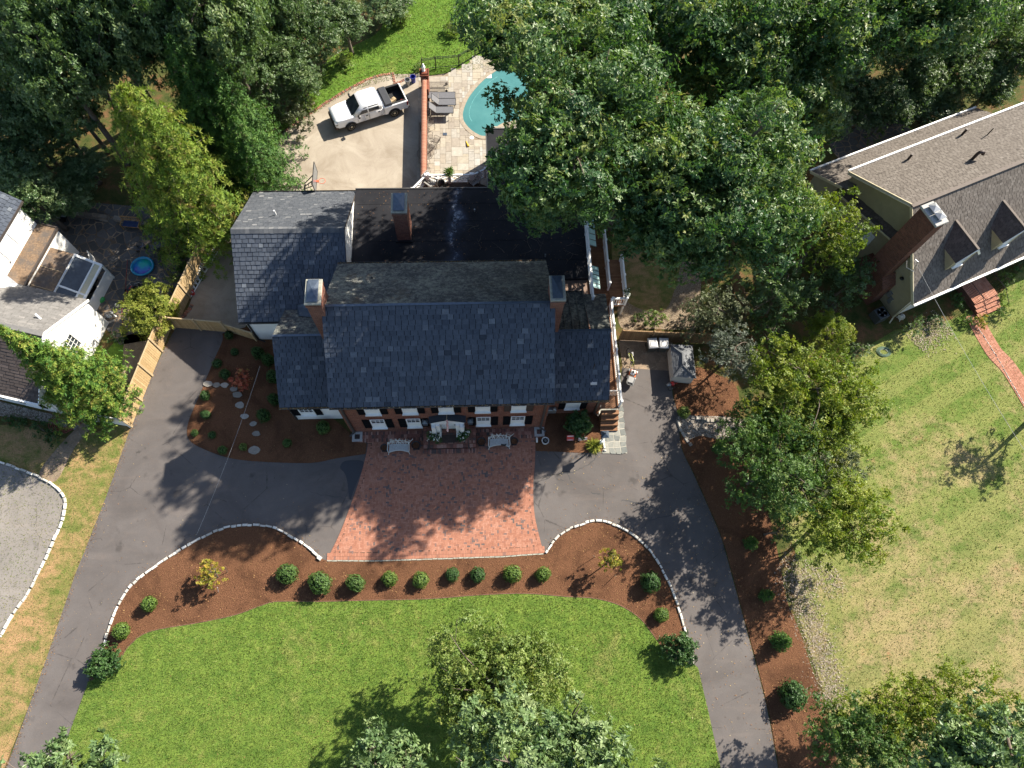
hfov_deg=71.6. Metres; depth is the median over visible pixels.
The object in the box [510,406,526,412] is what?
window
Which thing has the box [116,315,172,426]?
wooden fence
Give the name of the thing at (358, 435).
drain basin
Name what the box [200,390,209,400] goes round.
round shrub
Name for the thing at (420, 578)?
ball shrub
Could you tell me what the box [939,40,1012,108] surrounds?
woodland tree
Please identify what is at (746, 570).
mulch bed
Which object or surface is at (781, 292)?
dark shrub
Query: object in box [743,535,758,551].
cone shrub
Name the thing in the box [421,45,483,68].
iron fence
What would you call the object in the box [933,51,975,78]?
woodland tree
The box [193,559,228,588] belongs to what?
yellow sapling
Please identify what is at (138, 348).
mulch bed
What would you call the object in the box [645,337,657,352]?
rubbish bin
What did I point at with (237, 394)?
stepping stone
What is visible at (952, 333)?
wood chips
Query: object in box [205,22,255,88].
woodland tree
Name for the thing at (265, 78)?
woodland tree
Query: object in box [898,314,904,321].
hose reel
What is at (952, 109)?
woodland tree
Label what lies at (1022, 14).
woodland tree
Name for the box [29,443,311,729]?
drive litter
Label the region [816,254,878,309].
dark shrub
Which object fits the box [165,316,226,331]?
wooden fence
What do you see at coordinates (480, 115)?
pool water
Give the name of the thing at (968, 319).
shrub
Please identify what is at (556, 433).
mulch bed
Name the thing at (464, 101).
pool coping
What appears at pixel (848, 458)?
green tree
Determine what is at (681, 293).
woodchip strip
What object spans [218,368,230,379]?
round shrub
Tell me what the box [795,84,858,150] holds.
woodland tree
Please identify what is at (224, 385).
stepping stone
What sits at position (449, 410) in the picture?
window
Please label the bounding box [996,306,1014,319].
shrub
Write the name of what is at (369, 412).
window
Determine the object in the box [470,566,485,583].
ball shrub
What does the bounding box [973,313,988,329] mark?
shrub
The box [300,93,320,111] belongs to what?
shrub
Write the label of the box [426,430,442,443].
flower pot
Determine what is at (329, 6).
woodland tree
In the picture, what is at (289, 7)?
woodland tree
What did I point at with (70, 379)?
false cypress
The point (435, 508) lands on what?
court litter
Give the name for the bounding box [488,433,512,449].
twig bench
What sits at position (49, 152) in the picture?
woodland tree
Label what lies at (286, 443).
round shrub
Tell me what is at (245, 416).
stepping stone
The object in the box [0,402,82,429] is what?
pebble strip
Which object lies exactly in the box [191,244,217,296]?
trellis
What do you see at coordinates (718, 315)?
viburnum
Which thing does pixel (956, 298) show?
shrub
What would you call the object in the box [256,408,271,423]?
evergreen shrub
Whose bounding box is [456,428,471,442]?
flower pot
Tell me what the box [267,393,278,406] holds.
evergreen shrub
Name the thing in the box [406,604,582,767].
sparse tree
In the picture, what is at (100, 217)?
stone wall
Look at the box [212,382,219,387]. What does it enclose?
stepping stone
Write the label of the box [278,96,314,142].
shrub
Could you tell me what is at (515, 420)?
window
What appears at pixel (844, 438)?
yellow tree
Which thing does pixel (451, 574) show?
ball shrub
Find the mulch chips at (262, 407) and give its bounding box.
[190,331,357,460]
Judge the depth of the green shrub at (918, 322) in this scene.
49.72 m
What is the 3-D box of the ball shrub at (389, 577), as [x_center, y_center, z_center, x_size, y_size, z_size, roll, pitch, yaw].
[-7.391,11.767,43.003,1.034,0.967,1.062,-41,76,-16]
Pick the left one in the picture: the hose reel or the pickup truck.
the pickup truck
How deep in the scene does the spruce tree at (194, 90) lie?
46.27 m
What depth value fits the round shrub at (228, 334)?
48.43 m
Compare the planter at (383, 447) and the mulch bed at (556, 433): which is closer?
the planter at (383, 447)
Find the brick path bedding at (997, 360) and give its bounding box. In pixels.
[971,314,1023,404]
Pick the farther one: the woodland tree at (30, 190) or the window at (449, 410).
the woodland tree at (30, 190)
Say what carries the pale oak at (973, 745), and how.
on the neighbour lawn at (1006, 336)
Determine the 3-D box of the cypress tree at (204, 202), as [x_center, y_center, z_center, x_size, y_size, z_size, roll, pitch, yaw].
[-21.652,-13.590,45.248,9.270,14.688,9.475,26,70,8]
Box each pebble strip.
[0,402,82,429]
[676,415,742,439]
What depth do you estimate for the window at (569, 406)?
46.37 m
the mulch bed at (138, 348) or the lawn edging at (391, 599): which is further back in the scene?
the mulch bed at (138, 348)
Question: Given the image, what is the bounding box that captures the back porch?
[410,167,486,187]
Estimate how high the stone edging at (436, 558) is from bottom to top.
0.050 m
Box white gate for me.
[88,413,131,427]
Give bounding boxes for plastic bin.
[404,77,410,85]
[410,74,415,82]
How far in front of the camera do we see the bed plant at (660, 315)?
49.97 m
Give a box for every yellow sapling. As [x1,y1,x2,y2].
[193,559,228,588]
[598,547,622,571]
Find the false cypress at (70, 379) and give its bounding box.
[0,323,144,441]
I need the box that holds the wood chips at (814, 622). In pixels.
[772,545,857,709]
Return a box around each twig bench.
[387,439,412,454]
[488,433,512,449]
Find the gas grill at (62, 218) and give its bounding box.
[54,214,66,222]
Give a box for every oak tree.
[449,0,697,261]
[608,0,884,101]
[615,79,839,289]
[663,42,865,152]
[798,0,1023,88]
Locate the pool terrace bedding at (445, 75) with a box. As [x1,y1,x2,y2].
[418,63,488,185]
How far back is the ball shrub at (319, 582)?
42.24 m
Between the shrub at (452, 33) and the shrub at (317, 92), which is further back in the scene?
the shrub at (452, 33)
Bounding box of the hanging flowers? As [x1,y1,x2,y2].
[622,288,630,296]
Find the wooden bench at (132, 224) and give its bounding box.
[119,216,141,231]
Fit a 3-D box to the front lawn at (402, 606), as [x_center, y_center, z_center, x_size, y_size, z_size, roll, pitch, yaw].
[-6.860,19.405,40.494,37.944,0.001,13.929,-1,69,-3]
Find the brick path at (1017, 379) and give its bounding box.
[966,314,1023,406]
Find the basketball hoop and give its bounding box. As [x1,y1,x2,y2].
[303,162,324,191]
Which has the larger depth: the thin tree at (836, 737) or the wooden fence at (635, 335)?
the wooden fence at (635, 335)
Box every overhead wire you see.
[197,367,259,532]
[914,260,1022,447]
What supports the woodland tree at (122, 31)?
on the ground at (858, 318)
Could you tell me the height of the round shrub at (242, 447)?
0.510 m
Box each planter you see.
[380,444,386,451]
[411,441,419,449]
[477,437,485,445]
[510,437,517,445]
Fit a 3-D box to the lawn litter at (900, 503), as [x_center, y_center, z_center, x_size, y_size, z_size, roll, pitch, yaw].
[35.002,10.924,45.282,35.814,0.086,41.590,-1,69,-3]
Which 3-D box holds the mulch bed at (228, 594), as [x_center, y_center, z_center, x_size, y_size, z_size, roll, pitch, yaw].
[-6.908,12.768,43.047,35.094,0.001,8.992,-1,69,-3]
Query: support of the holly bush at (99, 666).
on the mulch bed at (228, 594)
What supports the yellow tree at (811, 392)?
on the neighbour lawn at (1006, 336)
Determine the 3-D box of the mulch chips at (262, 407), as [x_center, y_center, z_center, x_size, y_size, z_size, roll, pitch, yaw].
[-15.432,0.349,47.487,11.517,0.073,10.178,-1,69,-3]
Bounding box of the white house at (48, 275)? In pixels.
[0,191,114,414]
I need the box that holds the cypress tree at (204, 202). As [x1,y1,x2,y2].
[104,80,264,281]
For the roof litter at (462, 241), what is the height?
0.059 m
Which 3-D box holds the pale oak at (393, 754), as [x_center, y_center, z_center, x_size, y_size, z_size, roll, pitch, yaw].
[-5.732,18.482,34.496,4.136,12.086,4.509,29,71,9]
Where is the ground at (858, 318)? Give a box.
[0,0,1023,767]
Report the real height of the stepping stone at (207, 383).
0.085 m
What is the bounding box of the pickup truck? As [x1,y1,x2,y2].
[328,83,409,130]
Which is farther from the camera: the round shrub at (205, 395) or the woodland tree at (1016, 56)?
the woodland tree at (1016, 56)
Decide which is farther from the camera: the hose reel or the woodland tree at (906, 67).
the woodland tree at (906, 67)
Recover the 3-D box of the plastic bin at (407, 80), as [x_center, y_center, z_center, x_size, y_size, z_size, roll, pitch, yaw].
[-8.367,-24.192,56.951,0.453,0.600,0.453,32,71,10]
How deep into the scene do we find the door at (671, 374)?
48.27 m
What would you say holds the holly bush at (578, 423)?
on the mulch bed at (556, 433)
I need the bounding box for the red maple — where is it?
[228,368,252,391]
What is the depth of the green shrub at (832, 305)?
49.88 m
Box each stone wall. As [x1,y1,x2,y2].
[22,206,109,221]
[113,215,150,227]
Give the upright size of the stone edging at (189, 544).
0.149 m
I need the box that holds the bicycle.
[626,348,638,369]
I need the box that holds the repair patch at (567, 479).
[564,471,574,484]
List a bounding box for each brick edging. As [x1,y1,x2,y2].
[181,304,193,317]
[284,72,393,131]
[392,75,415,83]
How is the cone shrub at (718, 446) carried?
on the mulch bed at (746, 570)
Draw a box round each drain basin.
[352,432,362,441]
[534,427,544,436]
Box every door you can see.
[440,424,455,428]
[667,348,671,365]
[669,362,673,378]
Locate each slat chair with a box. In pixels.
[421,170,437,186]
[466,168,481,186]
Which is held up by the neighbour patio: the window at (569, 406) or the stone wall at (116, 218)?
the stone wall at (116, 218)
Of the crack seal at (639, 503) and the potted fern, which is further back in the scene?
the potted fern
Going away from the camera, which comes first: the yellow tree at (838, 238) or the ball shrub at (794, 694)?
the ball shrub at (794, 694)
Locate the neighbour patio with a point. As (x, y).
(111, 245)
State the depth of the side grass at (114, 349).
48.10 m
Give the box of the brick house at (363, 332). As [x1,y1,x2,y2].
[230,128,610,453]
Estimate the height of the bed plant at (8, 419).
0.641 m
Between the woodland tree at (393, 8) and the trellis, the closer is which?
the trellis
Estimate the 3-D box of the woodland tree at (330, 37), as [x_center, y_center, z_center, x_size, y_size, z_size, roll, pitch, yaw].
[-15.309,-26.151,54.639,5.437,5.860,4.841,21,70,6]
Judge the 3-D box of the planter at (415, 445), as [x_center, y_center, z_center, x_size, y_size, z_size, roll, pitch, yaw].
[-6.234,4.031,46.214,0.583,0.480,0.583,-1,69,-3]
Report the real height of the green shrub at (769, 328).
2.754 m
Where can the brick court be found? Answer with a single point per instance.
(486, 456)
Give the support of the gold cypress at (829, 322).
on the ground at (858, 318)
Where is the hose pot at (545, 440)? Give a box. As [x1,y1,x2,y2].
[542,437,548,444]
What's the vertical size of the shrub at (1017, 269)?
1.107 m
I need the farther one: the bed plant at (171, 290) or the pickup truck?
the pickup truck
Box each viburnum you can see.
[677,311,708,343]
[678,283,752,339]
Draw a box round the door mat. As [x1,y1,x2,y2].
[441,435,457,442]
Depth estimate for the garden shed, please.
47.88 m
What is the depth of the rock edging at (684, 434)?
47.25 m
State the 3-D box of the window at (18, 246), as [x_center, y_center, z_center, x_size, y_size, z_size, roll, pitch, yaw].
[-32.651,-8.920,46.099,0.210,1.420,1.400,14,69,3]
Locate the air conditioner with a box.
[869,306,889,323]
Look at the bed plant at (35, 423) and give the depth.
45.59 m
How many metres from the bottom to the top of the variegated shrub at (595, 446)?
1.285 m
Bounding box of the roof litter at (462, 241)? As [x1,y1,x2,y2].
[356,192,583,271]
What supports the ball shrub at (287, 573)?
on the mulch bed at (228, 594)
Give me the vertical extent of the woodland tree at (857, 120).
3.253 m
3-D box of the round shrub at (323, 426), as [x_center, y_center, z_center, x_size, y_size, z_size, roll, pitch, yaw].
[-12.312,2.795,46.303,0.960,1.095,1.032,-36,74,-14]
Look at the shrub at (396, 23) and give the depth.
58.95 m
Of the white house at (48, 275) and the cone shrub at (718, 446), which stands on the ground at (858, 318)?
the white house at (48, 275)
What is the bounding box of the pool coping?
[459,68,515,138]
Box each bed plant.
[2,413,17,426]
[9,414,28,431]
[29,416,49,437]
[39,427,67,448]
[106,330,127,345]
[160,287,175,298]
[163,270,180,286]
[174,255,188,271]
[413,61,421,71]
[631,308,656,326]
[652,308,669,326]
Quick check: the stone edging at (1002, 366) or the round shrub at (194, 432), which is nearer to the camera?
the round shrub at (194, 432)
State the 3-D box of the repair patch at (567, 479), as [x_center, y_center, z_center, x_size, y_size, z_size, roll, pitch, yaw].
[3.727,6.073,46.042,0.604,0.001,0.898,-6,69,-4]
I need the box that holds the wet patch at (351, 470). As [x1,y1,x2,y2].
[340,460,363,499]
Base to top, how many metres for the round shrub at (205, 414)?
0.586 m
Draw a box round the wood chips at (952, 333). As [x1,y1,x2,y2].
[907,310,956,360]
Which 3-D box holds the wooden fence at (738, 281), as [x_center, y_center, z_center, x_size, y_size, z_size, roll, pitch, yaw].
[16.216,-6.357,50.440,0.140,1.620,3.396,-8,69,-5]
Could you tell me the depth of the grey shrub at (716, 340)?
46.47 m
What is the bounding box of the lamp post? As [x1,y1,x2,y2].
[599,431,608,443]
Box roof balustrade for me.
[584,221,594,299]
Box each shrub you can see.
[111,622,130,639]
[113,276,180,341]
[140,595,157,613]
[190,429,199,436]
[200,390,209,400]
[200,410,211,419]
[208,431,216,438]
[211,359,222,368]
[217,445,227,454]
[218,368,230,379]
[224,331,233,339]
[230,348,238,355]
[238,443,246,450]
[250,346,264,359]
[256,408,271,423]
[259,80,304,122]
[261,353,274,367]
[266,369,276,383]
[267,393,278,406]
[275,563,298,584]
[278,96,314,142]
[282,439,291,447]
[283,63,321,103]
[290,42,326,74]
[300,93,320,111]
[307,570,334,594]
[316,419,331,434]
[335,50,357,72]
[345,574,365,592]
[380,570,397,586]
[392,9,410,28]
[412,571,429,589]
[442,21,458,38]
[445,567,459,583]
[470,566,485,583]
[502,564,523,583]
[534,566,550,581]
[584,438,602,454]
[640,569,660,593]
[653,607,668,622]
[677,406,690,418]
[697,321,760,383]
[710,441,725,455]
[735,261,823,323]
[743,315,788,355]
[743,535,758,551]
[758,588,774,603]
[768,630,792,652]
[777,677,808,712]
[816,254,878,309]
[817,290,845,318]
[849,342,875,364]
[863,122,886,145]
[899,313,925,337]
[926,314,945,329]
[949,293,965,309]
[959,310,978,325]
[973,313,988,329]
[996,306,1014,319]
[998,270,1015,286]
[998,291,1013,306]
[1010,260,1023,272]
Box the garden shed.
[667,344,695,382]
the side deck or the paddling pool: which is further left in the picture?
the paddling pool
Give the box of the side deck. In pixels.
[587,213,628,430]
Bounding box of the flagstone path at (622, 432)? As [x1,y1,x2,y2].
[600,401,627,453]
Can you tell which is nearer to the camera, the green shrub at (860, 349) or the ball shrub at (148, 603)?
the ball shrub at (148, 603)
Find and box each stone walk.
[39,420,92,481]
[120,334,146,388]
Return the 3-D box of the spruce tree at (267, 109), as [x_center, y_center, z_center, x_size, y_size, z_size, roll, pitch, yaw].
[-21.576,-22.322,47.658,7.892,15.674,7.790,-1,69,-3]
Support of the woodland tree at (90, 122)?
on the ground at (858, 318)
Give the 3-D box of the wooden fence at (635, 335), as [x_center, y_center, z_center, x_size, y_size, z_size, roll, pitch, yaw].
[10.754,-3.224,49.003,6.613,1.670,0.140,2,69,-1]
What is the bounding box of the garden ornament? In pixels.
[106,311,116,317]
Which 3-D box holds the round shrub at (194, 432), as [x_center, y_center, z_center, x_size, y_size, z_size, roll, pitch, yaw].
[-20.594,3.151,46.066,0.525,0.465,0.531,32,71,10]
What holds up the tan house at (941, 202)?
on the ground at (858, 318)
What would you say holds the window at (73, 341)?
in the white house at (48, 275)
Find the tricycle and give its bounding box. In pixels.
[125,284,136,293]
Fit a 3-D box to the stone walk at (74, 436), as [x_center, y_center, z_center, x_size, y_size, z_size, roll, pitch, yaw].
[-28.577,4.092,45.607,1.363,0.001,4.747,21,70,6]
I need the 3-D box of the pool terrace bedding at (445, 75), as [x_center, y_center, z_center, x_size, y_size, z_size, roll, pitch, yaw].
[-0.093,-20.766,56.239,14.570,0.001,14.872,-1,69,-3]
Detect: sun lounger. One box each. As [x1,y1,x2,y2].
[428,91,455,101]
[429,101,453,113]
[431,93,455,107]
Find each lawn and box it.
[62,594,720,767]
[280,0,527,130]
[612,219,680,311]
[763,267,1023,767]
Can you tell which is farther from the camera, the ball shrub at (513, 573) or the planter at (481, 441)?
the planter at (481, 441)
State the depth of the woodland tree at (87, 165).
50.41 m
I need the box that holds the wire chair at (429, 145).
[427,140,436,152]
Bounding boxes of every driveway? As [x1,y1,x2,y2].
[0,463,64,634]
[6,328,777,767]
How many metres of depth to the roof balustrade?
47.36 m
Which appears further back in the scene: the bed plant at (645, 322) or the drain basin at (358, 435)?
the bed plant at (645, 322)
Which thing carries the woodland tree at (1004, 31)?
on the ground at (858, 318)
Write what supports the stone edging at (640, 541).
on the mulch bed at (228, 594)
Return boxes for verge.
[0,425,129,767]
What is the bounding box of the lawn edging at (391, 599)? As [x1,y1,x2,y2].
[89,593,665,680]
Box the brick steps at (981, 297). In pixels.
[957,272,1008,318]
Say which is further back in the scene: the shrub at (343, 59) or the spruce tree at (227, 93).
the shrub at (343, 59)
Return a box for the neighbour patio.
[32,203,218,344]
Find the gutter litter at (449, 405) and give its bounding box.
[280,259,609,409]
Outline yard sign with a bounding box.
[567,435,573,441]
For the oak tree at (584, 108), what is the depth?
34.03 m
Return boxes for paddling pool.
[130,256,153,275]
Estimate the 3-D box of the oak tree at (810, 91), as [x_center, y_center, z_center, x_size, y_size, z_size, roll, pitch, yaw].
[15.857,-18.963,49.247,12.473,13.457,11.447,-1,69,-3]
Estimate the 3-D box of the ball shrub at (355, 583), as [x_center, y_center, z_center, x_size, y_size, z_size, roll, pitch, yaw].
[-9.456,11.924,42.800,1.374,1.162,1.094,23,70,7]
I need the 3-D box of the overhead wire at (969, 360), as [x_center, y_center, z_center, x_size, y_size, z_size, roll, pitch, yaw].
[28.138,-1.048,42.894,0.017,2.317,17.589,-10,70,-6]
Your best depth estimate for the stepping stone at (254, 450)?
45.90 m
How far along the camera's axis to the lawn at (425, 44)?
58.50 m
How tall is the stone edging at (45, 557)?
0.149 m
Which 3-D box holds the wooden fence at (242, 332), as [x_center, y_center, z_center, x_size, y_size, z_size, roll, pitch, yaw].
[-18.467,-3.507,48.216,2.196,1.320,0.140,17,69,4]
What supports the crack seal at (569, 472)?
on the driveway at (166, 488)
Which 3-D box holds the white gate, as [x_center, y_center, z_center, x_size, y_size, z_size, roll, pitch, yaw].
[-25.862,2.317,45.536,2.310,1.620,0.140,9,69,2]
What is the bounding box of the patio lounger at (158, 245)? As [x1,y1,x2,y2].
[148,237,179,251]
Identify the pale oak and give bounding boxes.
[0,726,130,767]
[337,715,438,767]
[442,671,670,767]
[907,683,1023,767]
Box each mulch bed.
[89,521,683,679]
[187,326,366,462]
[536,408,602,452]
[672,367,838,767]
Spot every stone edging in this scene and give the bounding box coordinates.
[0,461,66,636]
[103,523,317,645]
[327,553,542,561]
[545,519,693,659]
[978,328,1023,403]
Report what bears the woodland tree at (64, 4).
on the ground at (858, 318)
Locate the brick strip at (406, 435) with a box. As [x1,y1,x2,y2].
[355,428,540,442]
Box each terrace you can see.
[417,56,515,186]
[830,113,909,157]
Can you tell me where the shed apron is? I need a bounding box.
[618,340,672,370]
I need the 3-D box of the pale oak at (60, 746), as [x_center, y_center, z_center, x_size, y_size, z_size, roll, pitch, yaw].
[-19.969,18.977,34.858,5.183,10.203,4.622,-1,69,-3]
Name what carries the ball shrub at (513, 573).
on the mulch bed at (228, 594)
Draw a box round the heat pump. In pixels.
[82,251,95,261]
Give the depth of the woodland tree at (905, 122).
54.70 m
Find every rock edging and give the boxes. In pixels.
[677,420,692,445]
[691,416,735,422]
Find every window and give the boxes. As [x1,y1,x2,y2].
[0,232,21,261]
[25,403,41,408]
[62,332,84,349]
[298,409,316,416]
[364,409,381,416]
[369,419,387,429]
[402,408,418,415]
[405,418,422,428]
[438,407,454,414]
[475,406,490,413]
[476,417,490,426]
[509,416,524,425]
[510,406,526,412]
[564,403,580,410]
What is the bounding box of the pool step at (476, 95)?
[469,76,497,120]
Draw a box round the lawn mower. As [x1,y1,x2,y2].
[626,369,637,385]
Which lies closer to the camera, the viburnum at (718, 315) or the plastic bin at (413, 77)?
the viburnum at (718, 315)
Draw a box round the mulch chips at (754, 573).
[674,371,836,767]
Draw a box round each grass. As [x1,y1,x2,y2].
[108,340,164,370]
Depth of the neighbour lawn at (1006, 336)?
45.63 m
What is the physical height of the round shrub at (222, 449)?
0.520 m
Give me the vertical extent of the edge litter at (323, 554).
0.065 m
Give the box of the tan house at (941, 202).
[803,102,1023,322]
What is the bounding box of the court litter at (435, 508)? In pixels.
[342,434,531,555]
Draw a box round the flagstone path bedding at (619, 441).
[599,409,626,452]
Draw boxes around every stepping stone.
[203,381,212,386]
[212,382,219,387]
[220,382,228,387]
[233,392,241,397]
[235,402,243,408]
[240,414,248,418]
[248,446,260,453]
[252,431,260,435]
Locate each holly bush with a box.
[82,641,126,681]
[563,409,593,439]
[657,629,699,669]
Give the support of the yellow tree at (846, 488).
on the neighbour lawn at (1006, 336)
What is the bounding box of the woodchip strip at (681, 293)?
[618,258,700,329]
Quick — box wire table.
[417,147,433,160]
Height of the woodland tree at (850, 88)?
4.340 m
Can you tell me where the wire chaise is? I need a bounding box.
[429,82,447,91]
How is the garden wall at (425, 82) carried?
on the pool terrace at (461, 81)
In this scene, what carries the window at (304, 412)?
in the brick house at (363, 332)
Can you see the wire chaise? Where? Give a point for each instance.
(434, 84)
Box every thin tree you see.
[797,685,934,767]
[821,653,1023,765]
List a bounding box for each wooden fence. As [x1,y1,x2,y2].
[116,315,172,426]
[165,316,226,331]
[169,233,216,317]
[222,323,257,340]
[618,329,716,343]
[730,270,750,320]
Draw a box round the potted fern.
[443,166,453,178]
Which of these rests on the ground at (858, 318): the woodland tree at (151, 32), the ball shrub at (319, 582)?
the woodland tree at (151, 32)
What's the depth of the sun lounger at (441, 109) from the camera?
55.58 m
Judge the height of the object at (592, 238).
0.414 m
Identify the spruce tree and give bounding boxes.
[152,0,273,139]
[163,32,280,190]
[201,59,308,192]
[222,114,311,208]
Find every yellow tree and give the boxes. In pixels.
[742,331,893,455]
[778,186,881,275]
[783,390,872,466]
[790,459,910,572]
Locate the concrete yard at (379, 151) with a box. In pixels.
[173,73,419,331]
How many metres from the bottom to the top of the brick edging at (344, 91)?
0.069 m
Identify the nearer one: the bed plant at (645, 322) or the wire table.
the bed plant at (645, 322)
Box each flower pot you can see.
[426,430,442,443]
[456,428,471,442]
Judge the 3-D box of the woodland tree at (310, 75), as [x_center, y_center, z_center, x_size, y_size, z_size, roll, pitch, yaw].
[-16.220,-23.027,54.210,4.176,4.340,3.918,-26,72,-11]
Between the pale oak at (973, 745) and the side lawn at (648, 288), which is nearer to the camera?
the pale oak at (973, 745)
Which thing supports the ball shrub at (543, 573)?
on the mulch bed at (228, 594)
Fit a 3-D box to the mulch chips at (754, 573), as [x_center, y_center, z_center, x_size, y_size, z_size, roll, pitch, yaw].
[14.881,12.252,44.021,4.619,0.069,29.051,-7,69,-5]
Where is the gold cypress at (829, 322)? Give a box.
[802,305,857,362]
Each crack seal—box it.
[537,457,595,482]
[621,500,663,512]
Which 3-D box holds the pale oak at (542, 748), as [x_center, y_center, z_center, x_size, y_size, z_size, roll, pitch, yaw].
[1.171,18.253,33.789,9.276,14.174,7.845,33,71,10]
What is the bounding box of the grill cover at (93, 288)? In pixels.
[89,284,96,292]
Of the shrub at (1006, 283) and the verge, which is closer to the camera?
the verge
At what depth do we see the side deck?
48.91 m
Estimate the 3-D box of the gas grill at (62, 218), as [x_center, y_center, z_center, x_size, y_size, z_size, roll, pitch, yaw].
[-32.687,-12.116,51.062,1.500,1.020,0.610,5,69,0]
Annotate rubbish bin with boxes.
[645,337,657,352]
[657,337,668,351]
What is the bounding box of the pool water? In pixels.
[463,71,527,135]
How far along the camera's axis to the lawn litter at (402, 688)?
41.38 m
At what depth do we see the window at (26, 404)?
45.60 m
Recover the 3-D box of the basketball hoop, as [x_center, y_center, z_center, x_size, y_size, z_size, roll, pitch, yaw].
[-14.275,-13.892,50.941,2.228,3.995,1.870,-1,69,-3]
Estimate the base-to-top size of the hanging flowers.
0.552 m
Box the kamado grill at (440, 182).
[437,179,444,186]
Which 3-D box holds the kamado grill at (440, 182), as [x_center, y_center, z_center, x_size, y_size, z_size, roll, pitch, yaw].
[-5.211,-14.724,52.438,0.570,0.952,0.628,-1,69,-3]
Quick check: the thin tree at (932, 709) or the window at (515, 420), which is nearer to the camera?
the thin tree at (932, 709)
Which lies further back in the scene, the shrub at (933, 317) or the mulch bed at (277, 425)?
the shrub at (933, 317)
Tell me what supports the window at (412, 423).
in the brick house at (363, 332)
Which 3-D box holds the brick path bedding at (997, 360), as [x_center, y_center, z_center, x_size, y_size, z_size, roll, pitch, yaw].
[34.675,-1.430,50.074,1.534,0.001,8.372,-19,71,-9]
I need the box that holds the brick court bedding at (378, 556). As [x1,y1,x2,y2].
[332,428,537,559]
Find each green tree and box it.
[714,389,787,463]
[716,403,832,528]
[763,508,805,547]
[774,423,874,514]
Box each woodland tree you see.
[0,0,130,165]
[0,0,131,132]
[0,2,84,118]
[0,51,62,135]
[0,97,59,169]
[0,140,51,190]
[0,166,74,231]
[2,125,78,167]
[4,72,84,157]
[35,161,99,221]
[44,0,146,102]
[45,77,111,154]
[46,0,166,127]
[58,140,115,186]
[94,0,176,82]
[110,0,239,73]
[140,0,227,107]
[151,0,277,129]
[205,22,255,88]
[230,0,289,88]
[244,48,283,112]
[258,24,311,89]
[269,0,311,66]
[272,46,325,102]
[279,0,343,72]
[297,0,352,52]
[327,0,373,54]
[359,0,415,27]
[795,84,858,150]
[831,66,876,104]
[844,84,897,133]
[854,37,907,72]
[854,69,921,125]
[883,44,950,87]
[887,77,935,130]
[901,56,957,111]
[914,80,966,125]
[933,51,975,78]
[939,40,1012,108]
[954,6,1023,72]
[960,60,1019,109]
[972,25,1023,105]
[989,0,1023,50]
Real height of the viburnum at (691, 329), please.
2.643 m
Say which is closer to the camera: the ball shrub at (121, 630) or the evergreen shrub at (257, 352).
the ball shrub at (121, 630)
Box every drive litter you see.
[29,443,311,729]
[537,455,768,766]
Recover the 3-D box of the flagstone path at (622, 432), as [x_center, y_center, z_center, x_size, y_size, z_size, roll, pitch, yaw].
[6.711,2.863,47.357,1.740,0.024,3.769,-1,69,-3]
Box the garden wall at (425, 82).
[420,68,429,182]
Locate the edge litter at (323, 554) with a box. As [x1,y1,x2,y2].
[7,336,780,766]
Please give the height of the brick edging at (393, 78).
0.057 m
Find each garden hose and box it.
[48,413,83,433]
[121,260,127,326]
[876,346,890,356]
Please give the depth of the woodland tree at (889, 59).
53.78 m
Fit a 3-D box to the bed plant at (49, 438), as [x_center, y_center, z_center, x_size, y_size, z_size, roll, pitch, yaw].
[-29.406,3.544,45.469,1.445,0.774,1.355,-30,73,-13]
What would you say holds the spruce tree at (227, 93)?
on the ground at (858, 318)
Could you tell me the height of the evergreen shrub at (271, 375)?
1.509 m
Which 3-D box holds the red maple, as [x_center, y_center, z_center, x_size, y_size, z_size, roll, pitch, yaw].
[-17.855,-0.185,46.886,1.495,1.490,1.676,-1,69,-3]
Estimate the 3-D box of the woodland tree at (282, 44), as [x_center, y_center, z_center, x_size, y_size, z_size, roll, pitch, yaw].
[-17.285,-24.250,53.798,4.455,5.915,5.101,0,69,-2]
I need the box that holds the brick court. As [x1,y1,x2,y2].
[327,427,544,561]
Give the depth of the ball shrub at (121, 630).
41.20 m
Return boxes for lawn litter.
[121,603,694,758]
[795,326,1021,690]
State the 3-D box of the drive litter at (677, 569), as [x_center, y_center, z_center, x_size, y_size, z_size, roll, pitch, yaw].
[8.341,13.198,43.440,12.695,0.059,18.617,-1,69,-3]

